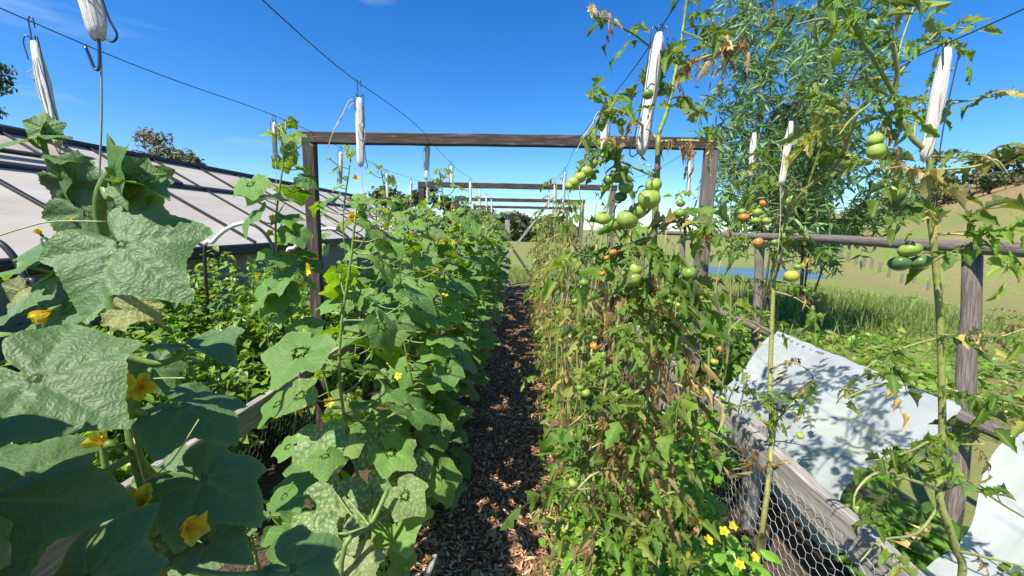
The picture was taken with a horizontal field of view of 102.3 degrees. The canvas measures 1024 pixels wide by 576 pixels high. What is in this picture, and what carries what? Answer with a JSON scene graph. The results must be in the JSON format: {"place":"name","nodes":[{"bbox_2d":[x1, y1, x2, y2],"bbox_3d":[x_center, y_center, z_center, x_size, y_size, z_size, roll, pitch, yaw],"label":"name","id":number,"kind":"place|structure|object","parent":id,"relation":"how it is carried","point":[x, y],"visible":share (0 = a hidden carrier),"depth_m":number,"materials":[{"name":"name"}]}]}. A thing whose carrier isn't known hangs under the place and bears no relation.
{"place":"outdoors","nodes":[
{"label":"outdoors","id":0,"kind":"place"},
{"bbox_2d":[408,285,577,575],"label":"path","id":1,"kind":"structure","parent":0,"point":[519,291],"depth_m":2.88,"materials":[{"name":"wood"}]},
{"bbox_2d":[520,199,614,441],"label":"tomato plant","id":2,"kind":"object","parent":1,"relation":"on","point":[572,229],"visible":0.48,"depth_m":2.82,"materials":[{"name":"green plant"}]},
{"bbox_2d":[499,0,764,575],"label":"tomato plant","id":3,"kind":"object","parent":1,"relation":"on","point":[621,556],"visible":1,"depth_m":1.05,"materials":[{"name":"green plant"}]},
{"bbox_2d":[0,0,1023,232],"label":"sky","id":4,"kind":"structure","parent":0,"point":[449,66],"materials":[{"name":"blue"}]},
{"bbox_2d":[98,182,1023,575],"bbox_3d":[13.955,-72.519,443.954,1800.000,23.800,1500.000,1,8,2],"label":"ground","id":5,"kind":"structure","parent":0,"point":[866,278],"depth_m":7.08,"materials":[{"name":"plant"}]},
{"bbox_2d":[0,515,12,568],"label":"cucumber vine","id":6,"kind":"object","parent":5,"relation":"on","point":[6,524],"visible":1,"depth_m":0.47,"materials":[{"name":"green plant"}]},
{"bbox_2d":[0,62,17,119],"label":"tree","id":7,"kind":"object","parent":5,"relation":"on","point":[6,81],"visible":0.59,"depth_m":14.21,"materials":[{"name":"green plant"}]},
{"bbox_2d":[0,240,65,435],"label":"pipe hoop","id":8,"kind":"object","parent":5,"relation":"on","point":[7,249],"visible":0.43,"depth_m":1.55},
{"bbox_2d":[0,111,155,473],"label":"cucumber vine","id":9,"kind":"object","parent":5,"relation":"on","point":[68,180],"visible":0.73,"depth_m":1.07,"materials":[{"name":"green plant"}]},
{"bbox_2d":[5,285,204,449],"bbox_3d":[-2.717,0.417,2.869,1.021,1.431,1.041,-7,12,-43],"label":"leafy bush","id":10,"kind":"object","parent":5,"relation":"on","point":[193,323],"visible":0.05,"depth_m":2.90,"materials":[{"name":"green plant"}]},
{"bbox_2d":[11,311,267,482],"bbox_3d":[-1.895,0.696,2.138,1.090,1.130,1.169,1,8,2],"label":"leafy bush","id":11,"kind":"object","parent":5,"relation":"on","point":[224,385],"visible":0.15,"depth_m":2.24,"materials":[{"name":"green plant"}]},
{"bbox_2d":[130,126,206,164],"bbox_3d":[-18.171,-4.931,21.647,4.131,6.914,3.996,1,8,2],"label":"tree","id":12,"kind":"object","parent":5,"relation":"on","point":[149,138],"visible":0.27,"depth_m":21.52,"materials":[{"name":"green plant"}]},
{"bbox_2d":[0,133,342,575],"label":"cucumber vine","id":13,"kind":"object","parent":5,"relation":"on","point":[196,509],"visible":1,"depth_m":0.59,"materials":[{"name":"green plant"}]},
{"bbox_2d":[126,280,277,405],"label":"leafy bush","id":14,"kind":"object","parent":5,"relation":"on","point":[218,324],"visible":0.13,"depth_m":2.96,"materials":[{"name":"green plant"}]},
{"bbox_2d":[30,331,373,575],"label":"bed fence","id":15,"kind":"object","parent":5,"relation":"on","point":[250,416],"visible":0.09,"depth_m":2.07,"materials":[{"name":"wood"}]},
{"bbox_2d":[0,124,415,371],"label":"greenhouse","id":16,"kind":"object","parent":5,"relation":"on","point":[203,194],"visible":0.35,"depth_m":4.71,"materials":[{"name":"plastic"}]},
{"bbox_2d":[150,245,277,344],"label":"leafy bush","id":17,"kind":"object","parent":5,"relation":"on","point":[197,287],"visible":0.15,"depth_m":3.69,"materials":[{"name":"green plant"}]},
{"bbox_2d":[203,221,284,337],"bbox_3d":[-1.959,0.217,3.026,0.579,1.403,0.029,1,8,2],"label":"pipe hoop","id":18,"kind":"object","parent":5,"relation":"on","point":[217,236],"visible":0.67,"depth_m":2.95,"materials":[{"name":"plastic"}]},
{"bbox_2d":[189,301,355,440],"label":"leafy bush","id":19,"kind":"object","parent":5,"relation":"on","point":[267,332],"visible":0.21,"depth_m":2.92,"materials":[{"name":"green plant"}]},
{"bbox_2d":[236,257,308,347],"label":"feathery plant","id":20,"kind":"object","parent":5,"relation":"on","point":[255,285],"visible":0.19,"depth_m":3.36,"materials":[{"name":"green plant"}]},
{"bbox_2d":[233,116,336,464],"bbox_3d":[-1.204,0.159,2.300,0.401,2.164,0.494,1,8,2],"label":"cucumber vine","id":21,"kind":"object","parent":5,"relation":"on","point":[278,293],"visible":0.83,"depth_m":2.17,"materials":[{"name":"green plant"}]},
{"bbox_2d":[245,471,346,570],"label":"cucumber vine","id":22,"kind":"object","parent":5,"relation":"on","point":[283,515],"visible":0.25,"depth_m":1.61,"materials":[{"name":"green plant"}]},
{"bbox_2d":[235,268,362,355],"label":"leafy bush","id":23,"kind":"object","parent":5,"relation":"on","point":[335,316],"visible":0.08,"depth_m":3.91,"materials":[{"name":"green plant"}]},
{"bbox_2d":[257,357,381,504],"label":"cucumber vine","id":24,"kind":"object","parent":5,"relation":"on","point":[285,448],"visible":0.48,"depth_m":1.94,"materials":[{"name":"green plant"}]},
{"bbox_2d":[286,227,363,382],"bbox_3d":[-1.557,0.184,3.413,0.637,1.372,0.029,1,8,2],"label":"pipe hoop","id":25,"kind":"object","parent":5,"relation":"on","point":[294,247],"visible":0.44,"depth_m":3.33,"materials":[{"name":"plastic"}]},
{"bbox_2d":[260,193,441,575],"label":"cucumber vine","id":26,"kind":"object","parent":5,"relation":"on","point":[288,357],"visible":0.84,"depth_m":1.42,"materials":[{"name":"green plant"}]},
{"bbox_2d":[320,145,383,396],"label":"cucumber vine","id":27,"kind":"object","parent":5,"relation":"on","point":[369,278],"visible":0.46,"depth_m":2.98,"materials":[{"name":"green plant"}]},
{"bbox_2d":[291,396,432,575],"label":"cucumber vine","id":28,"kind":"object","parent":5,"relation":"on","point":[352,501],"visible":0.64,"depth_m":1.41,"materials":[{"name":"green plant"}]},
{"bbox_2d":[323,282,413,470],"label":"cucumber vine","id":29,"kind":"object","parent":5,"relation":"on","point":[353,325],"visible":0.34,"depth_m":2.62,"materials":[{"name":"green plant"}]},
{"bbox_2d":[344,203,408,393],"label":"cucumber vine","id":30,"kind":"object","parent":5,"relation":"on","point":[379,207],"visible":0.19,"depth_m":3.43,"materials":[{"name":"green plant"}]},
{"bbox_2d":[361,161,412,363],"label":"cucumber vine","id":31,"kind":"object","parent":5,"relation":"on","point":[393,206],"visible":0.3,"depth_m":3.96,"materials":[{"name":"green plant"}]},
{"bbox_2d":[366,184,418,219],"bbox_3d":[-5.971,-2.864,18.812,3.281,3.919,3.284,1,8,2],"label":"tree","id":32,"kind":"object","parent":5,"relation":"on","point":[375,193],"visible":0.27,"depth_m":18.34,"materials":[{"name":"green plant"}]},
{"bbox_2d":[366,235,429,399],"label":"cucumber vine","id":33,"kind":"object","parent":5,"relation":"on","point":[412,348],"visible":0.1,"depth_m":3.18,"materials":[{"name":"green plant"}]},
{"bbox_2d":[342,221,477,541],"bbox_3d":[-0.532,0.483,2.152,0.700,1.646,0.612,1,8,2],"label":"cucumber vine","id":34,"kind":"object","parent":5,"relation":"on","point":[447,368],"visible":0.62,"depth_m":2.02,"materials":[{"name":"green plant"}]},
{"bbox_2d":[369,212,467,508],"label":"cucumber vine","id":35,"kind":"object","parent":5,"relation":"on","point":[424,261],"visible":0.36,"depth_m":2.22,"materials":[{"name":"green plant"}]},
{"bbox_2d":[363,200,477,479],"bbox_3d":[-0.561,0.332,2.613,0.678,1.756,0.688,1,8,2],"label":"cucumber vine","id":36,"kind":"object","parent":5,"relation":"on","point":[442,402],"visible":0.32,"depth_m":2.54,"materials":[{"name":"green plant"}]},
{"bbox_2d":[409,181,447,222],"bbox_3d":[-4.637,-3.232,20.700,2.787,4.332,2.567,6,10,28],"label":"tree","id":37,"kind":"object","parent":5,"relation":"on","point":[415,195],"visible":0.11,"depth_m":20.57,"materials":[{"name":"green plant"}]},
{"bbox_2d":[410,215,490,429],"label":"cucumber vine","id":38,"kind":"object","parent":5,"relation":"on","point":[467,327],"visible":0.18,"depth_m":3.02,"materials":[{"name":"green plant"}]},
{"bbox_2d":[421,168,481,418],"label":"cucumber vine","id":39,"kind":"object","parent":5,"relation":"on","point":[470,225],"visible":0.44,"depth_m":3.27,"materials":[{"name":"green plant"}]},
{"bbox_2d":[436,194,470,235],"bbox_3d":[-3.564,-3.219,22.793,2.866,3.846,3.407,1,8,2],"label":"tree","id":40,"kind":"object","parent":5,"relation":"on","point":[448,199],"visible":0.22,"depth_m":22.20,"materials":[{"name":"green plant"}]},
{"bbox_2d":[436,207,495,387],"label":"cucumber vine","id":41,"kind":"object","parent":5,"relation":"on","point":[482,345],"visible":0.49,"depth_m":3.67,"materials":[{"name":"green plant"}]},
{"bbox_2d":[441,196,491,379],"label":"cucumber vine","id":42,"kind":"object","parent":5,"relation":"on","point":[484,316],"visible":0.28,"depth_m":4.14,"materials":[{"name":"green plant"}]},
{"bbox_2d":[451,209,501,370],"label":"cucumber vine","id":43,"kind":"object","parent":5,"relation":"on","point":[495,301],"visible":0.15,"depth_m":4.68,"materials":[{"name":"green plant"}]},
{"bbox_2d":[457,215,502,345],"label":"cucumber vine","id":44,"kind":"object","parent":5,"relation":"on","point":[495,262],"visible":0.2,"depth_m":4.99,"materials":[{"name":"green plant"}]},
{"bbox_2d":[457,206,504,332],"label":"cucumber vine","id":45,"kind":"object","parent":5,"relation":"on","point":[486,263],"visible":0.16,"depth_m":5.50,"materials":[{"name":"green plant"}]},
{"bbox_2d":[408,303,561,575],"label":"fallen leaves","id":46,"kind":"object","parent":5,"relation":"on","point":[475,572],"visible":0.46,"depth_m":2.16,"materials":[{"name":"brown plant"}]},
{"bbox_2d":[468,207,504,330],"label":"cucumber vine","id":47,"kind":"object","parent":5,"relation":"on","point":[497,307],"visible":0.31,"depth_m":6.08,"materials":[{"name":"green plant"}]},
{"bbox_2d":[480,215,508,320],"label":"cucumber vine","id":48,"kind":"object","parent":5,"relation":"on","point":[501,297],"visible":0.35,"depth_m":6.42,"materials":[{"name":"green plant"}]},
{"bbox_2d":[484,212,526,240],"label":"tree","id":49,"kind":"object","parent":5,"relation":"on","point":[519,224],"visible":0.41,"depth_m":60.70,"materials":[{"name":"green plant"}]},
{"bbox_2d":[301,131,722,440],"bbox_3d":[-0.044,0.138,2.647,2.535,2.151,0.061,1,8,2],"label":"timber frame","id":50,"kind":"object","parent":5,"relation":"on","point":[706,194],"visible":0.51,"depth_m":2.49,"materials":[{"name":"wood"}]},
{"bbox_2d":[0,8,470,204],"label":"support wire","id":51,"kind":"object","parent":50,"relation":"attached to","point":[159,74],"visible":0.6,"depth_m":1.41,"materials":[{"name":"metal"}]},
{"bbox_2d":[22,16,67,153],"bbox_3d":[-1.246,-0.539,1.099,0.076,0.349,0.035,4,9,17],"label":"twine bobbin","id":52,"kind":"object","parent":51,"relation":"hanging from","point":[41,77],"visible":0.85,"depth_m":1.10,"materials":[{"name":"fabric"}]},
{"bbox_2d":[270,114,297,202],"bbox_3d":[-1.185,-0.674,2.158,0.143,0.451,0.036,1,8,2],"label":"twine bobbin","id":53,"kind":"object","parent":51,"relation":"hanging from","point":[274,142],"visible":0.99,"depth_m":2.14,"materials":[{"name":"fabric"}]},
{"bbox_2d":[262,0,501,205],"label":"support wire","id":54,"kind":"object","parent":50,"relation":"attached to","point":[344,71],"visible":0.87,"depth_m":1.33,"materials":[{"name":"metal"}]},
{"bbox_2d":[78,0,117,179],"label":"twine bobbin","id":55,"kind":"object","parent":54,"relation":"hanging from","point":[94,14],"visible":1,"depth_m":0.57,"materials":[{"name":"fabric"}]},
{"bbox_2d":[328,79,367,234],"bbox_3d":[-0.614,-0.481,1.548,0.148,0.574,0.039,1,8,2],"label":"twine bobbin","id":56,"kind":"object","parent":54,"relation":"hanging from","point":[360,131],"visible":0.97,"depth_m":1.52,"materials":[{"name":"fabric"}]},
{"bbox_2d":[544,0,678,198],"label":"support wire","id":57,"kind":"object","parent":50,"relation":"attached to","point":[633,68],"visible":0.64,"depth_m":1.26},
{"bbox_2d":[629,24,668,170],"bbox_3d":[0.351,-0.480,1.066,0.081,0.381,0.035,1,8,2],"label":"twine bobbin","id":58,"kind":"object","parent":57,"relation":"hanging from","point":[653,71],"visible":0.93,"depth_m":1.06,"materials":[{"name":"fabric"}]},
{"bbox_2d":[584,8,1023,199],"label":"support wire","id":59,"kind":"object","parent":50,"relation":"attached to","point":[877,71],"visible":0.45,"depth_m":1.23,"materials":[{"name":"metal"}]},
{"bbox_2d":[744,117,760,251],"bbox_3d":[1.177,-0.501,2.031,0.059,0.646,0.035,-2,9,-21],"label":"twine bobbin","id":60,"kind":"object","parent":59,"relation":"hanging from","point":[753,143],"visible":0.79,"depth_m":2.00,"materials":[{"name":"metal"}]},
{"bbox_2d":[777,101,796,254],"bbox_3d":[1.158,-0.459,1.759,0.053,0.641,0.031,0,8,-7],"label":"twine bobbin","id":61,"kind":"object","parent":59,"relation":"hanging from","point":[783,172],"visible":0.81,"depth_m":1.74,"materials":[{"name":"fabric"}]},
{"bbox_2d":[919,37,960,171],"bbox_3d":[1.148,-0.403,1.111,0.068,0.512,0.034,4,9,16],"label":"twine bobbin","id":62,"kind":"object","parent":59,"relation":"hanging from","point":[937,96],"visible":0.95,"depth_m":1.10,"materials":[{"name":"fabric"}]},
{"bbox_2d":[418,182,617,349],"bbox_3d":[0.042,-0.271,5.417,2.535,2.150,0.060,1,8,2],"label":"timber frame","id":63,"kind":"object","parent":5,"relation":"on","point":[421,185],"visible":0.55,"depth_m":5.25,"materials":[{"name":"wood"}]},
{"bbox_2d":[455,197,584,280],"bbox_3d":[0.128,-0.679,8.185,2.535,2.151,0.061,1,8,2],"label":"timber frame","id":64,"kind":"object","parent":5,"relation":"on","point":[510,200],"visible":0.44,"depth_m":8.02,"materials":[{"name":"wood"}]},
{"bbox_2d":[473,205,568,284],"bbox_3d":[0.217,-1.101,11.053,2.535,2.150,0.061,1,8,2],"label":"timber frame","id":65,"kind":"object","parent":5,"relation":"on","point":[521,207],"visible":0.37,"depth_m":10.88,"materials":[{"name":"wood"}]},
{"bbox_2d":[516,217,555,241],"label":"tree","id":66,"kind":"object","parent":5,"relation":"on","point":[533,232],"visible":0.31,"depth_m":60.72,"materials":[{"name":"green plant"}]},
{"bbox_2d":[521,296,579,575],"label":"weeds","id":67,"kind":"object","parent":5,"relation":"on","point":[542,541],"visible":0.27,"depth_m":3.46,"materials":[{"name":"green plant"}]},
{"bbox_2d":[530,178,578,363],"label":"tomato plant","id":68,"kind":"object","parent":5,"relation":"on","point":[555,229],"visible":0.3,"depth_m":4.67,"materials":[{"name":"green plant"}]},
{"bbox_2d":[536,174,576,346],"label":"tomato plant","id":69,"kind":"object","parent":5,"relation":"on","point":[559,212],"visible":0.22,"depth_m":5.11,"materials":[{"name":"green plant"}]},
{"bbox_2d":[523,179,591,374],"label":"tomato plant","id":70,"kind":"object","parent":5,"relation":"on","point":[538,321],"visible":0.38,"depth_m":4.26,"materials":[{"name":"green plant"}]},
{"bbox_2d":[523,204,593,394],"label":"tomato plant","id":71,"kind":"object","parent":5,"relation":"on","point":[533,288],"visible":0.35,"depth_m":3.77,"materials":[{"name":"green plant"}]},
{"bbox_2d":[549,526,597,575],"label":"herb clump","id":72,"kind":"object","parent":5,"relation":"on","point":[566,556],"visible":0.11,"depth_m":1.69,"materials":[{"name":"green plant"}]},
{"bbox_2d":[543,185,613,417],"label":"tomato plant","id":73,"kind":"object","parent":5,"relation":"on","point":[574,314],"visible":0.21,"depth_m":3.30,"materials":[{"name":"green plant"}]},
{"bbox_2d":[542,202,620,480],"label":"tomato plant","id":74,"kind":"object","parent":5,"relation":"on","point":[564,318],"visible":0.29,"depth_m":2.40,"materials":[{"name":"green plant"}]},
{"bbox_2d":[554,470,634,530],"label":"herb clump","id":75,"kind":"object","parent":5,"relation":"on","point":[576,500],"visible":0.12,"depth_m":2.05,"materials":[{"name":"green plant"}]},
{"bbox_2d":[546,153,667,502],"bbox_3d":[0.443,0.346,1.985,0.552,2.015,0.645,5,9,26],"label":"tomato plant","id":76,"kind":"object","parent":5,"relation":"on","point":[593,344],"visible":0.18,"depth_m":1.91,"materials":[{"name":"green plant"}]},
{"bbox_2d":[565,494,687,575],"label":"herb clump","id":77,"kind":"object","parent":5,"relation":"on","point":[598,542],"visible":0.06,"depth_m":1.56,"materials":[{"name":"green plant"}]},
{"bbox_2d":[589,424,667,489],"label":"herb clump","id":78,"kind":"object","parent":5,"relation":"on","point":[637,477],"visible":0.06,"depth_m":2.19,"materials":[{"name":"green plant"}]},
{"bbox_2d":[535,227,739,575],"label":"tomato plant","id":79,"kind":"object","parent":5,"relation":"on","point":[574,483],"visible":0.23,"depth_m":1.55,"materials":[{"name":"green plant"}]},
{"bbox_2d":[614,233,680,387],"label":"tomato plant","id":80,"kind":"object","parent":5,"relation":"on","point":[623,363],"visible":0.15,"depth_m":3.63,"materials":[{"name":"green plant"}]},
{"bbox_2d":[637,224,691,424],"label":"tomato plant","id":81,"kind":"object","parent":5,"relation":"on","point":[677,315],"visible":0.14,"depth_m":3.21,"materials":[{"name":"green plant"}]},
{"bbox_2d":[634,536,717,575],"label":"herb clump","id":82,"kind":"object","parent":5,"relation":"on","point":[660,571],"visible":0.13,"depth_m":1.44,"materials":[{"name":"green plant"}]},
{"bbox_2d":[629,496,727,551],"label":"herb clump","id":83,"kind":"object","parent":5,"relation":"on","point":[677,522],"visible":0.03,"depth_m":1.69,"materials":[{"name":"green plant"}]},
{"bbox_2d":[636,461,729,543],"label":"herb clump","id":84,"kind":"object","parent":5,"relation":"on","point":[717,507],"visible":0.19,"depth_m":1.78,"materials":[{"name":"green plant"}]},
{"bbox_2d":[656,190,729,440],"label":"tomato plant","id":85,"kind":"object","parent":5,"relation":"on","point":[688,194],"visible":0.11,"depth_m":2.79,"materials":[{"name":"green plant"}]},
{"bbox_2d":[653,407,739,496],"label":"herb clump","id":86,"kind":"object","parent":5,"relation":"on","point":[699,456],"visible":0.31,"depth_m":2.33,"materials":[{"name":"green plant"}]},
{"bbox_2d":[659,309,750,393],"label":"leafy bush","id":87,"kind":"object","parent":5,"relation":"on","point":[731,376],"visible":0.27,"depth_m":3.58,"materials":[{"name":"green plant"}]},
{"bbox_2d":[662,517,782,575],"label":"flowering plant","id":88,"kind":"object","parent":5,"relation":"on","point":[734,560],"visible":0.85,"depth_m":1.34,"materials":[{"name":"green plant"}]},
{"bbox_2d":[680,209,787,502],"bbox_3d":[1.198,0.426,2.392,0.633,1.733,0.413,6,9,27],"label":"tomato plant","id":89,"kind":"object","parent":5,"relation":"on","point":[745,376],"visible":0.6,"depth_m":2.33,"materials":[{"name":"green plant"}]},
{"bbox_2d":[709,301,779,369],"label":"leafy bush","id":90,"kind":"object","parent":5,"relation":"on","point":[762,338],"visible":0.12,"depth_m":4.58,"materials":[{"name":"green plant"}]},
{"bbox_2d":[613,305,925,575],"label":"bed fence","id":91,"kind":"object","parent":5,"relation":"on","point":[832,518],"visible":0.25,"depth_m":1.75,"materials":[{"name":"wood"}]},
{"bbox_2d":[677,54,916,572],"bbox_3d":[1.170,0.253,1.845,0.713,2.208,0.650,1,8,2],"label":"tomato plant","id":92,"kind":"object","parent":5,"relation":"on","point":[844,158],"visible":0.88,"depth_m":1.84,"materials":[{"name":"green plant"}]},
{"bbox_2d":[684,0,910,324],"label":"weeping tree","id":93,"kind":"object","parent":5,"relation":"on","point":[820,59],"visible":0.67,"depth_m":5.83,"materials":[{"name":"green plant"}]},
{"bbox_2d":[615,275,1023,359],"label":"reeds","id":94,"kind":"object","parent":5,"relation":"on","point":[863,305],"visible":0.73,"depth_m":8.38,"materials":[{"name":"green plant"}]},
{"bbox_2d":[641,231,1023,524],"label":"log fence","id":95,"kind":"object","parent":5,"relation":"on","point":[971,305],"visible":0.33,"depth_m":1.92,"materials":[{"name":"wood"}]},
{"bbox_2d":[707,331,965,562],"bbox_3d":[1.821,0.763,2.554,0.790,0.673,1.660,1,8,2],"label":"row cover","id":96,"kind":"object","parent":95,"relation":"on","point":[833,444],"visible":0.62,"depth_m":2.19,"materials":[{"name":"fabric"}]},
{"bbox_2d":[922,432,1023,575],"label":"row cover","id":97,"kind":"object","parent":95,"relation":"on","point":[996,530],"visible":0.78,"depth_m":1.47,"materials":[{"name":"fabric"}]},
{"bbox_2d":[756,71,955,326],"bbox_3d":[5.190,-1.364,7.265,2.640,4.503,2.804,1,8,2],"label":"weeping tree","id":98,"kind":"object","parent":5,"relation":"on","point":[860,213],"visible":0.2,"depth_m":6.72,"materials":[{"name":"green plant"}]},
{"bbox_2d":[708,272,1023,420],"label":"pasture weeds","id":99,"kind":"object","parent":5,"relation":"on","point":[932,384],"visible":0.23,"depth_m":5.81,"materials":[{"name":"green plant"}]},
{"bbox_2d":[762,0,1023,575],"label":"tomato plant","id":100,"kind":"object","parent":5,"relation":"on","point":[896,199],"visible":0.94,"depth_m":1.10,"materials":[{"name":"green plant"}]},
{"bbox_2d":[821,480,969,575],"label":"leafy bush","id":101,"kind":"object","parent":5,"relation":"on","point":[924,552],"visible":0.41,"depth_m":1.81,"materials":[{"name":"green plant"}]},
{"bbox_2d":[908,162,968,205],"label":"hill tree","id":102,"kind":"object","parent":5,"relation":"on","point":[951,178],"visible":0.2,"depth_m":75.24,"materials":[{"name":"green plant"}]},
{"bbox_2d":[912,186,973,207],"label":"hill shrub","id":103,"kind":"object","parent":5,"relation":"on","point":[935,194],"visible":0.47,"depth_m":72.39,"materials":[{"name":"green plant"}]},
{"bbox_2d":[967,173,1009,194],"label":"hill shrub","id":104,"kind":"object","parent":5,"relation":"on","point":[989,181],"visible":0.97,"depth_m":67.61,"materials":[{"name":"green plant"}]},
{"bbox_2d":[972,146,1023,186],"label":"hill tree","id":105,"kind":"object","parent":5,"relation":"on","point":[1002,160],"visible":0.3,"depth_m":76.04,"materials":[{"name":"green plant"}]},
{"bbox_2d":[982,170,1023,190],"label":"hill shrub","id":106,"kind":"object","parent":5,"relation":"on","point":[1019,181],"visible":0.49,"depth_m":68.44,"materials":[{"name":"green plant"}]},
{"bbox_2d":[687,266,825,279],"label":"pond","id":107,"kind":"structure","parent":0,"point":[746,272],"depth_m":24.35,"materials":[{"name":"blue liquid"}]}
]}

